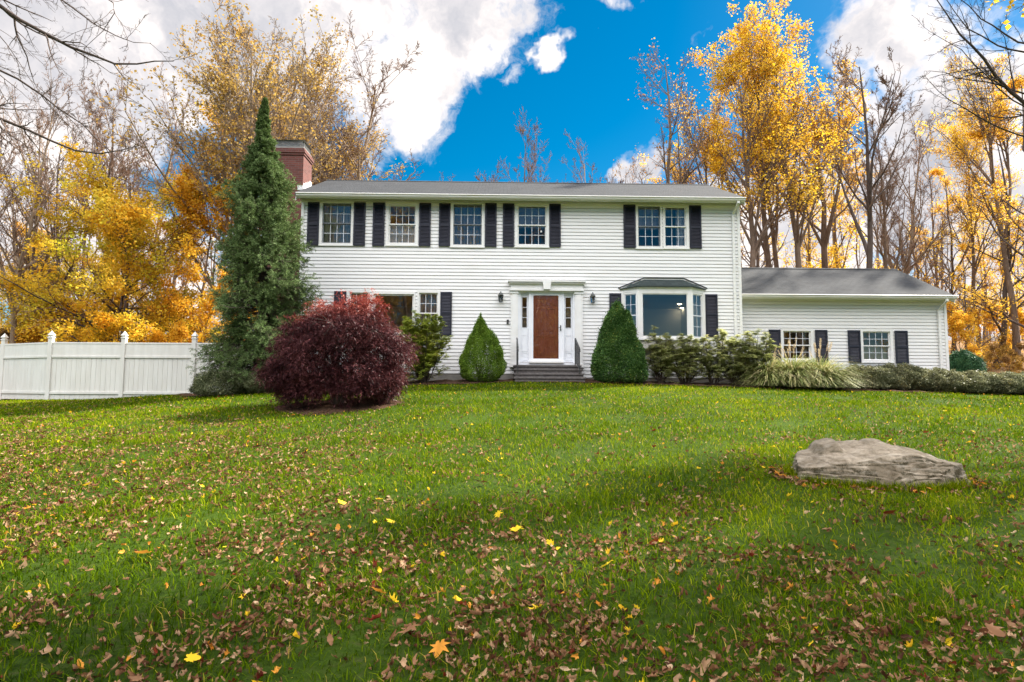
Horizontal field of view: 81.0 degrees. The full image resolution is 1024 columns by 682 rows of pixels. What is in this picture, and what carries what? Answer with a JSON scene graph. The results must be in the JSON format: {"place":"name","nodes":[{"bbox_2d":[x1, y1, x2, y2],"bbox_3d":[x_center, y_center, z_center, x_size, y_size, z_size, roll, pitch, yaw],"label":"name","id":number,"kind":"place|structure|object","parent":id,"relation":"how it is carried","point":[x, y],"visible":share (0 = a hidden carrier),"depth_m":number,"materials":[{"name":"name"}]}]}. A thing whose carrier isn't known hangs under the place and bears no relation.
{"place":"outdoors","nodes":[
{"label":"outdoors","id":0,"kind":"place"},
{"bbox_2d":[0,340,1023,681],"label":"ground","id":1,"kind":"structure","parent":0,"point":[588,450],"depth_m":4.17,"materials":[{"name":"plant"}]},
{"bbox_2d":[8,326,47,343],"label":"bush","id":2,"kind":"object","parent":1,"relation":"on","point":[37,338],"visible":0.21,"depth_m":22.92,"materials":[{"name":"yellow plant"}]},
{"bbox_2d":[0,83,81,342],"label":"tree","id":3,"kind":"object","parent":1,"relation":"on","point":[36,217],"visible":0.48,"depth_m":24.85,"materials":[{"name":"brown plant"}]},
{"bbox_2d":[0,41,98,343],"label":"tree","id":4,"kind":"object","parent":1,"relation":"on","point":[20,262],"visible":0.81,"depth_m":23.17,"materials":[{"name":"beige plant"}]},
{"bbox_2d":[3,155,99,337],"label":"tree","id":5,"kind":"object","parent":1,"relation":"on","point":[43,223],"visible":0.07,"depth_m":37.53,"materials":[{"name":"yellow plant"}]},
{"bbox_2d":[0,212,146,343],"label":"tree","id":6,"kind":"object","parent":1,"relation":"on","point":[60,280],"visible":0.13,"depth_m":26.42,"materials":[{"name":"yellow plant"}]},
{"bbox_2d":[15,103,136,341],"bbox_3d":[-19.964,-4.403,26.877,5.281,13.725,2.923,-1,-5,18],"label":"tree","id":7,"kind":"object","parent":1,"relation":"on","point":[107,165],"visible":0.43,"depth_m":27.23,"materials":[{"name":"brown plant"}]},
{"bbox_2d":[39,81,134,323],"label":"tree","id":8,"kind":"object","parent":1,"relation":"on","point":[108,160],"visible":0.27,"depth_m":31.31,"materials":[{"name":"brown plant"}]},
{"bbox_2d":[0,0,202,180],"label":"overhanging tree","id":9,"kind":"object","parent":1,"relation":"on","point":[47,35],"visible":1,"depth_m":7.80,"materials":[{"name":"brown plant"}]},
{"bbox_2d":[51,57,161,310],"bbox_3d":[-21.275,-6.366,31.894,5.600,18.280,4.430,3,-5,-32],"label":"tree","id":10,"kind":"object","parent":1,"relation":"on","point":[102,114],"visible":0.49,"depth_m":31.86,"materials":[{"name":"brown plant"}]},
{"bbox_2d":[0,136,233,342],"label":"tree","id":11,"kind":"object","parent":1,"relation":"on","point":[112,216],"visible":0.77,"depth_m":22.33,"materials":[{"name":"yellow plant"}]},
{"bbox_2d":[0,331,252,399],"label":"white fence","id":12,"kind":"object","parent":1,"relation":"on","point":[51,368],"visible":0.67,"depth_m":19.22,"materials":[{"name":"plastic"}]},
{"bbox_2d":[131,327,167,342],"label":"bush","id":13,"kind":"object","parent":1,"relation":"on","point":[159,337],"visible":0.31,"depth_m":22.75,"materials":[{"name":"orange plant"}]},
{"bbox_2d":[109,62,207,314],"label":"tree","id":14,"kind":"object","parent":1,"relation":"on","point":[144,155],"visible":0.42,"depth_m":34.50,"materials":[{"name":"beige plant"}]},
{"bbox_2d":[133,134,215,329],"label":"tree","id":15,"kind":"object","parent":1,"relation":"on","point":[174,283],"visible":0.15,"depth_m":33.37,"materials":[{"name":"orange plant"}]},
{"bbox_2d":[160,318,207,342],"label":"bush","id":16,"kind":"object","parent":1,"relation":"on","point":[180,329],"visible":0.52,"depth_m":22.17,"materials":[{"name":"yellow plant"}]},
{"bbox_2d":[113,159,257,342],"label":"tree","id":17,"kind":"object","parent":1,"relation":"on","point":[195,217],"visible":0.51,"depth_m":23.76,"materials":[{"name":"yellow plant"}]},
{"bbox_2d":[164,98,256,311],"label":"tree","id":18,"kind":"object","parent":1,"relation":"on","point":[207,150],"visible":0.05,"depth_m":30.14,"materials":[{"name":"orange plant"}]},
{"bbox_2d":[187,369,247,395],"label":"juniper","id":19,"kind":"object","parent":1,"relation":"on","point":[203,384],"visible":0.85,"depth_m":14.65,"materials":[{"name":"green plant"}]},
{"bbox_2d":[88,0,389,318],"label":"tree","id":20,"kind":"object","parent":1,"relation":"on","point":[229,87],"visible":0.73,"depth_m":24.29,"materials":[{"name":"beige plant"}]},
{"bbox_2d":[242,370,280,393],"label":"juniper","id":21,"kind":"object","parent":1,"relation":"on","point":[251,382],"visible":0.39,"depth_m":14.69,"materials":[{"name":"green plant"}]},
{"bbox_2d":[225,16,411,233],"bbox_3d":[-9.995,-6.433,30.990,9.076,17.899,8.758,-3,-5,33],"label":"tree","id":22,"kind":"object","parent":1,"relation":"on","point":[344,164],"visible":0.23,"depth_m":29.55,"materials":[{"name":"beige plant"}]},
{"bbox_2d":[273,399,404,414],"bbox_3d":[-3.416,1.261,11.619,2.675,0.254,2.370,0,-4,-1],"label":"mulch ring","id":23,"kind":"object","parent":1,"relation":"on","point":[327,405],"visible":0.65,"depth_m":11.24,"materials":[{"name":"brown soil"}]},
{"bbox_2d":[250,288,422,410],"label":"laceleaf maple","id":24,"kind":"object","parent":23,"relation":"on","point":[356,370],"visible":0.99,"depth_m":11.09,"materials":[{"name":"red plant"}]},
{"bbox_2d":[284,11,423,184],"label":"tree","id":25,"kind":"object","parent":1,"relation":"on","point":[359,162],"visible":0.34,"depth_m":29.47,"materials":[{"name":"beige plant"}]},
{"bbox_2d":[429,639,449,657],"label":"fallen leaf","id":26,"kind":"object","parent":1,"relation":"on","point":[438,648],"visible":1,"depth_m":2.80,"materials":[{"name":"orange plant"}]},
{"bbox_2d":[0,384,1021,681],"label":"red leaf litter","id":27,"kind":"object","parent":1,"relation":"on","point":[260,674],"visible":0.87,"depth_m":3.88,"materials":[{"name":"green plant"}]},
{"bbox_2d":[0,171,1023,345],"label":"woodland","id":28,"kind":"object","parent":1,"relation":"on","point":[878,253],"visible":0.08,"depth_m":51.63,"materials":[{"name":"brown plant"}]},
{"bbox_2d":[0,381,1023,681],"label":"dry leaf litter","id":29,"kind":"object","parent":1,"relation":"on","point":[842,663],"visible":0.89,"depth_m":3.78,"materials":[{"name":"brown plant"}]},
{"bbox_2d":[3,383,1022,667],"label":"yellow leaf litter","id":30,"kind":"object","parent":1,"relation":"on","point":[295,633],"visible":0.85,"depth_m":4.58,"materials":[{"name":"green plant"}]},
{"bbox_2d":[500,106,547,181],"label":"tree","id":31,"kind":"object","parent":1,"relation":"on","point":[531,153],"visible":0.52,"depth_m":45.17,"materials":[{"name":"brown plant"}]},
{"bbox_2d":[513,338,585,381],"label":"front steps","id":32,"kind":"structure","parent":1,"relation":"on","point":[557,373],"depth_m":17.04,"materials":[{"name":"stone"}]},
{"bbox_2d":[174,379,1013,395],"bbox_3d":[6.862,1.390,17.508,33.500,0.558,4.387,0,-4,-1],"label":"planting bed","id":33,"kind":"object","parent":1,"relation":"on","point":[443,381],"visible":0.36,"depth_m":16.83,"materials":[{"name":"brown soil"}]},
{"bbox_2d":[186,97,324,387],"bbox_3d":[-6.670,-2.660,16.024,3.311,8.086,3.169,3,-5,-33],"label":"spruce tree","id":34,"kind":"object","parent":33,"relation":"on","point":[249,272],"visible":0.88,"depth_m":15.56,"materials":[{"name":"green plant"}]},
{"bbox_2d":[399,310,453,382],"bbox_3d":[-2.533,0.192,16.685,1.850,2.038,1.501,0,-4,-1],"label":"pieris shrub","id":35,"kind":"object","parent":33,"relation":"on","point":[429,358],"visible":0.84,"depth_m":16.47,"materials":[{"name":"green plant"}]},
{"bbox_2d":[457,313,507,381],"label":"conical spruce","id":36,"kind":"object","parent":33,"relation":"on","point":[482,336],"visible":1,"depth_m":16.58,"materials":[{"name":"green plant"}]},
{"bbox_2d":[588,298,650,383],"bbox_3d":[3.078,-0.018,17.003,1.800,2.481,1.880,0,-4,-1],"label":"yew bush","id":37,"kind":"object","parent":33,"relation":"on","point":[619,350],"visible":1,"depth_m":16.58,"materials":[{"name":"green plant"}]},
{"bbox_2d":[644,325,686,382],"bbox_3d":[4.297,0.400,17.120,1.047,1.700,1.285,4,-6,-43],"label":"rhododendron","id":38,"kind":"object","parent":33,"relation":"on","point":[660,358],"visible":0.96,"depth_m":17.02,"materials":[{"name":"green plant"}]},
{"bbox_2d":[663,333,706,383],"bbox_3d":[4.950,0.516,17.069,1.452,1.512,1.067,3,-5,-29],"label":"rhododendron","id":39,"kind":"object","parent":33,"relation":"on","point":[687,351],"visible":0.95,"depth_m":16.97,"materials":[{"name":"green plant"}]},
{"bbox_2d":[691,328,734,383],"bbox_3d":[5.768,0.461,17.125,1.390,1.667,1.292,0,-4,-1],"label":"rhododendron","id":40,"kind":"object","parent":33,"relation":"on","point":[712,366],"visible":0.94,"depth_m":17.01,"materials":[{"name":"green plant"}]},
{"bbox_2d":[712,331,763,386],"bbox_3d":[6.476,0.499,17.092,1.457,1.653,1.224,-4,-6,43],"label":"rhododendron","id":41,"kind":"object","parent":33,"relation":"on","point":[736,365],"visible":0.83,"depth_m":17.02,"materials":[{"name":"green plant"}]},
{"bbox_2d":[731,328,780,385],"bbox_3d":[6.934,0.498,17.170,1.341,1.674,1.192,2,-5,-21],"label":"rhododendron","id":42,"kind":"object","parent":33,"relation":"on","point":[759,354],"visible":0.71,"depth_m":17.03,"materials":[{"name":"green plant"}]},
{"bbox_2d":[726,347,804,385],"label":"fountain grass","id":43,"kind":"object","parent":33,"relation":"on","point":[771,377],"depth_m":16.66,"materials":[{"name":"green plant"}]},
{"bbox_2d":[747,339,843,386],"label":"fountain grass","id":44,"kind":"object","parent":33,"relation":"on","point":[800,373],"depth_m":16.55,"materials":[{"name":"green plant"}]},
{"bbox_2d":[834,363,900,388],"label":"hedge","id":45,"kind":"object","parent":33,"relation":"on","point":[882,373],"visible":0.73,"depth_m":17.19,"materials":[{"name":"green plant"}]},
{"bbox_2d":[868,362,927,389],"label":"hedge","id":46,"kind":"object","parent":33,"relation":"on","point":[902,371],"visible":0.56,"depth_m":17.29,"materials":[{"name":"green plant"}]},
{"bbox_2d":[902,367,956,390],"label":"hedge","id":47,"kind":"object","parent":33,"relation":"on","point":[931,373],"visible":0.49,"depth_m":17.17,"materials":[{"name":"green plant"}]},
{"bbox_2d":[926,369,998,392],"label":"hedge","id":48,"kind":"object","parent":33,"relation":"on","point":[964,379],"visible":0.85,"depth_m":16.80,"materials":[{"name":"green plant"}]},
{"bbox_2d":[965,370,1023,393],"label":"hedge","id":49,"kind":"object","parent":33,"relation":"on","point":[1003,377],"visible":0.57,"depth_m":16.66,"materials":[{"name":"green plant"}]},
{"bbox_2d":[561,131,628,182],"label":"tree","id":50,"kind":"object","parent":1,"relation":"on","point":[581,167],"visible":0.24,"depth_m":44.96,"materials":[{"name":"beige plant"}]},
{"bbox_2d":[267,139,957,382],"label":"house","id":51,"kind":"structure","parent":1,"relation":"on","point":[546,259],"depth_m":18.33,"materials":[{"name":"white wood"}]},
{"bbox_2d":[318,201,353,245],"bbox_3d":[-5.331,-3.570,18.290,1.064,1.422,0.244,0,-4,-1],"label":"window","id":52,"kind":"structure","parent":51,"relation":"in","point":[335,223],"depth_m":18.35,"materials":[{"name":"white glass"}]},
{"bbox_2d":[346,290,369,320],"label":"window","id":53,"kind":"structure","parent":51,"relation":"in","point":[358,293],"depth_m":18.05,"materials":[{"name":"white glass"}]},
{"bbox_2d":[372,291,415,334],"bbox_3d":[-3.570,-0.814,18.068,1.327,1.370,0.150,0,-4,-1],"label":"window","id":54,"kind":"structure","parent":51,"relation":"in","point":[379,293],"depth_m":18.07,"materials":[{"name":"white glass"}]},
{"bbox_2d":[385,202,418,245],"bbox_3d":[-3.345,-3.553,18.316,1.006,1.367,0.210,0,-4,-1],"label":"window","id":55,"kind":"structure","parent":51,"relation":"in","point":[396,235],"depth_m":18.30,"materials":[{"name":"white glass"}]},
{"bbox_2d":[417,290,440,333],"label":"window","id":56,"kind":"structure","parent":51,"relation":"in","point":[428,301],"depth_m":18.22,"materials":[{"name":"white glass"}]},
{"bbox_2d":[450,203,484,247],"bbox_3d":[-1.359,-3.544,18.376,1.057,1.452,0.244,0,-4,-1],"label":"window","id":57,"kind":"structure","parent":51,"relation":"in","point":[467,226],"depth_m":18.44,"materials":[{"name":"white glass"}]},
{"bbox_2d":[514,203,549,247],"bbox_3d":[0.611,-3.543,18.403,1.069,1.413,0.210,0,-4,-1],"label":"window","id":58,"kind":"structure","parent":51,"relation":"in","point":[525,217],"depth_m":18.39,"materials":[{"name":"white glass"}]},
{"bbox_2d":[529,293,563,362],"bbox_3d":[1.030,-0.403,18.095,1.039,2.136,0.285,0,-4,-1],"label":"door","id":59,"kind":"structure","parent":51,"relation":"in","point":[546,308],"depth_m":18.17,"materials":[{"name":"brown wood"}]},
{"bbox_2d":[635,205,662,248],"bbox_3d":[4.199,-3.519,18.481,0.845,1.434,0.210,0,-4,-1],"label":"window","id":60,"kind":"structure","parent":51,"relation":"in","point":[645,219],"depth_m":18.48,"materials":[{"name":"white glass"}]},
{"bbox_2d":[618,277,706,348],"bbox_3d":[4.598,-0.859,18.046,2.735,2.189,0.439,0,-4,-1],"label":"bay window","id":61,"kind":"structure","parent":51,"relation":"in","point":[646,286],"depth_m":17.96,"materials":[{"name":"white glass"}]},
{"bbox_2d":[662,205,689,248],"bbox_3d":[5.044,-3.512,18.516,0.824,1.437,0.244,0,-4,-1],"label":"window","id":62,"kind":"structure","parent":51,"relation":"in","point":[682,216],"depth_m":18.48,"materials":[{"name":"white glass"}]},
{"bbox_2d":[780,328,814,361],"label":"window","id":63,"kind":"structure","parent":51,"relation":"in","point":[807,338],"depth_m":19.06,"materials":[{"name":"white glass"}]},
{"bbox_2d":[860,329,894,362],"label":"window","id":64,"kind":"structure","parent":51,"relation":"in","point":[875,353],"depth_m":19.11,"materials":[{"name":"white glass"}]},
{"bbox_2d":[603,37,742,185],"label":"tree","id":65,"kind":"object","parent":1,"relation":"on","point":[676,155],"visible":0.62,"depth_m":27.83,"materials":[{"name":"brown plant"}]},
{"bbox_2d":[637,73,741,227],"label":"tree","id":66,"kind":"object","parent":1,"relation":"on","point":[686,125],"visible":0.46,"depth_m":32.99,"materials":[{"name":"brown plant"}]},
{"bbox_2d":[694,24,804,267],"bbox_3d":[13.401,-7.990,33.150,5.245,19.369,5.513,1,-4,-6],"label":"tree","id":67,"kind":"object","parent":1,"relation":"on","point":[774,236],"visible":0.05,"depth_m":32.96,"materials":[{"name":"yellow plant"}]},
{"bbox_2d":[687,12,847,266],"bbox_3d":[11.796,-6.626,28.093,6.178,17.391,5.059,0,-4,4],"label":"tree","id":68,"kind":"object","parent":1,"relation":"on","point":[730,80],"visible":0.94,"depth_m":27.92,"materials":[{"name":"yellow plant"}]},
{"bbox_2d":[711,0,823,267],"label":"tree","id":69,"kind":"object","parent":1,"relation":"on","point":[762,27],"visible":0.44,"depth_m":29.57,"materials":[{"name":"yellow plant"}]},
{"bbox_2d":[740,163,834,267],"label":"tree","id":70,"kind":"object","parent":1,"relation":"on","point":[758,256],"visible":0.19,"depth_m":39.72,"materials":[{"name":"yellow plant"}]},
{"bbox_2d":[727,14,855,267],"bbox_3d":[13.747,-6.902,29.284,5.129,17.632,6.264,-4,-6,42],"label":"tree","id":71,"kind":"object","parent":1,"relation":"on","point":[796,224],"visible":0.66,"depth_m":28.59,"materials":[{"name":"yellow plant"}]},
{"bbox_2d":[733,56,878,267],"bbox_3d":[16.599,-7.513,33.883,7.402,18.092,7.043,1,-5,-11],"label":"tree","id":72,"kind":"object","parent":1,"relation":"on","point":[825,231],"visible":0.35,"depth_m":32.76,"materials":[{"name":"yellow plant"}]},
{"bbox_2d":[777,126,856,267],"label":"tree","id":73,"kind":"object","parent":1,"relation":"on","point":[808,244],"visible":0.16,"depth_m":38.15,"materials":[{"name":"yellow plant"}]},
{"bbox_2d":[781,113,897,268],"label":"tree","id":74,"kind":"object","parent":1,"relation":"on","point":[834,230],"visible":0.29,"depth_m":36.97,"materials":[{"name":"yellow plant"}]},
{"bbox_2d":[814,35,924,267],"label":"tree","id":75,"kind":"object","parent":1,"relation":"on","point":[868,244],"visible":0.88,"depth_m":26.89,"materials":[{"name":"brown plant"}]},
{"bbox_2d":[791,438,971,490],"bbox_3d":[3.703,1.316,6.165,1.846,0.609,1.087,0,-4,-1],"label":"boulder","id":76,"kind":"object","parent":1,"relation":"on","point":[870,459],"visible":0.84,"depth_m":5.86,"materials":[{"name":"stone"}]},
{"bbox_2d":[833,96,931,275],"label":"tree","id":77,"kind":"object","parent":1,"relation":"on","point":[882,197],"visible":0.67,"depth_m":28.59,"materials":[{"name":"grey plant"}]},
{"bbox_2d":[891,159,931,278],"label":"tree","id":78,"kind":"object","parent":1,"relation":"on","point":[917,268],"visible":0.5,"depth_m":34.63,"materials":[{"name":"brown plant"}]},
{"bbox_2d":[890,222,934,277],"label":"tree","id":79,"kind":"object","parent":1,"relation":"on","point":[924,230],"visible":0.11,"depth_m":41.09,"materials":[{"name":"plant"}]},
{"bbox_2d":[860,90,971,283],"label":"tree","id":80,"kind":"object","parent":1,"relation":"on","point":[912,237],"visible":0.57,"depth_m":29.81,"materials":[{"name":"beige plant"}]},
{"bbox_2d":[893,136,957,291],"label":"tree","id":81,"kind":"object","parent":1,"relation":"on","point":[933,227],"visible":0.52,"depth_m":33.17,"materials":[{"name":"brown plant"}]},
{"bbox_2d":[933,220,969,350],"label":"tree","id":82,"kind":"object","parent":1,"relation":"on","point":[947,248],"visible":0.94,"depth_m":27.77,"materials":[{"name":"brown plant"}]},
{"bbox_2d":[919,165,1003,353],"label":"tree","id":83,"kind":"object","parent":1,"relation":"on","point":[936,172],"visible":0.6,"depth_m":30.30,"materials":[{"name":"orange plant"}]},
{"bbox_2d":[947,310,983,354],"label":"bush","id":84,"kind":"object","parent":1,"relation":"on","point":[958,322],"visible":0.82,"depth_m":24.89,"materials":[{"name":"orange plant"}]},
{"bbox_2d":[909,125,1023,366],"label":"tree","id":85,"kind":"object","parent":1,"relation":"on","point":[1004,303],"visible":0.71,"depth_m":27.33,"materials":[{"name":"yellow plant"}]},
{"bbox_2d":[912,0,1023,161],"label":"overhanging tree","id":86,"kind":"object","parent":1,"relation":"on","point":[1003,84],"visible":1,"depth_m":10.23,"materials":[{"name":"brown plant"}]},
{"bbox_2d":[914,36,1022,368],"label":"tree","id":87,"kind":"object","parent":1,"relation":"on","point":[957,145],"visible":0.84,"depth_m":27.68,"materials":[{"name":"yellow plant"}]},
{"bbox_2d":[949,347,987,373],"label":"weeping evergreen","id":88,"kind":"object","parent":1,"relation":"on","point":[962,360],"visible":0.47,"depth_m":20.57,"materials":[{"name":"green plant"}]},
{"bbox_2d":[955,304,997,365],"bbox_3d":[20.960,-0.197,27.204,1.516,2.965,1.558,3,-5,-28],"label":"bush","id":89,"kind":"object","parent":1,"relation":"on","point":[979,323],"visible":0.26,"depth_m":27.01,"materials":[{"name":"orange plant"}]},
{"bbox_2d":[946,243,1010,350],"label":"tree","id":90,"kind":"object","parent":1,"relation":"on","point":[956,286],"visible":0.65,"depth_m":26.09,"materials":[{"name":"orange plant"}]},
{"bbox_2d":[934,101,1023,350],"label":"tree","id":91,"kind":"object","parent":1,"relation":"on","point":[950,201],"visible":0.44,"depth_m":30.02,"materials":[{"name":"yellow plant"}]},
{"bbox_2d":[947,72,1023,327],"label":"tree","id":92,"kind":"object","parent":1,"relation":"on","point":[1017,86],"visible":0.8,"depth_m":26.30,"materials":[{"name":"yellow plant"}]},
{"bbox_2d":[954,200,1023,350],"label":"tree","id":93,"kind":"object","parent":1,"relation":"on","point":[986,293],"visible":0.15,"depth_m":36.96,"materials":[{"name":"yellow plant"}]},
{"bbox_2d":[954,195,1023,344],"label":"tree","id":94,"kind":"object","parent":1,"relation":"on","point":[1011,237],"visible":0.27,"depth_m":39.13,"materials":[{"name":"yellow plant"}]},
{"bbox_2d":[977,342,1005,373],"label":"bush","id":95,"kind":"object","parent":1,"relation":"on","point":[988,354],"visible":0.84,"depth_m":23.78,"materials":[{"name":"brown plant"}]},
{"bbox_2d":[982,623,1005,636],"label":"fallen leaf","id":96,"kind":"object","parent":1,"relation":"on","point":[994,630],"visible":1,"depth_m":2.99,"materials":[{"name":"brown plant"}]},
{"bbox_2d":[981,335,1013,367],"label":"bush","id":97,"kind":"object","parent":1,"relation":"on","point":[1003,339],"visible":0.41,"depth_m":26.32,"materials":[{"name":"brown plant"}]},
{"bbox_2d":[980,300,1020,359],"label":"tree","id":98,"kind":"object","parent":1,"relation":"on","point":[992,329],"visible":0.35,"depth_m":29.67,"materials":[{"name":"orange plant"}]},
{"bbox_2d":[985,0,1023,29],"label":"tree","id":99,"kind":"object","parent":1,"relation":"on","point":[1008,26],"visible":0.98,"depth_m":12.87,"materials":[{"name":"yellow plant"}]},
{"bbox_2d":[993,304,1023,364],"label":"bush","id":100,"kind":"object","parent":1,"relation":"on","point":[1020,317],"visible":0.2,"depth_m":27.40,"materials":[{"name":"orange plant"}]},
{"bbox_2d":[999,346,1023,373],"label":"bush","id":101,"kind":"object","parent":1,"relation":"on","point":[1014,363],"visible":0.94,"depth_m":22.97,"materials":[{"name":"brown plant"}]},
{"bbox_2d":[1005,341,1023,371],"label":"bush","id":102,"kind":"object","parent":1,"relation":"on","point":[1019,346],"visible":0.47,"depth_m":23.60,"materials":[{"name":"brown plant"}]},
{"bbox_2d":[0,0,1023,341],"label":"sky","id":103,"kind":"structure","parent":0,"point":[567,63],"materials":[{"name":"blue"}]},
{"bbox_2d":[780,341,872,387],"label":"fountain grass","id":104,"kind":"object","parent":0,"point":[825,369],"depth_m":16.55,"materials":[{"name":"green plant"}]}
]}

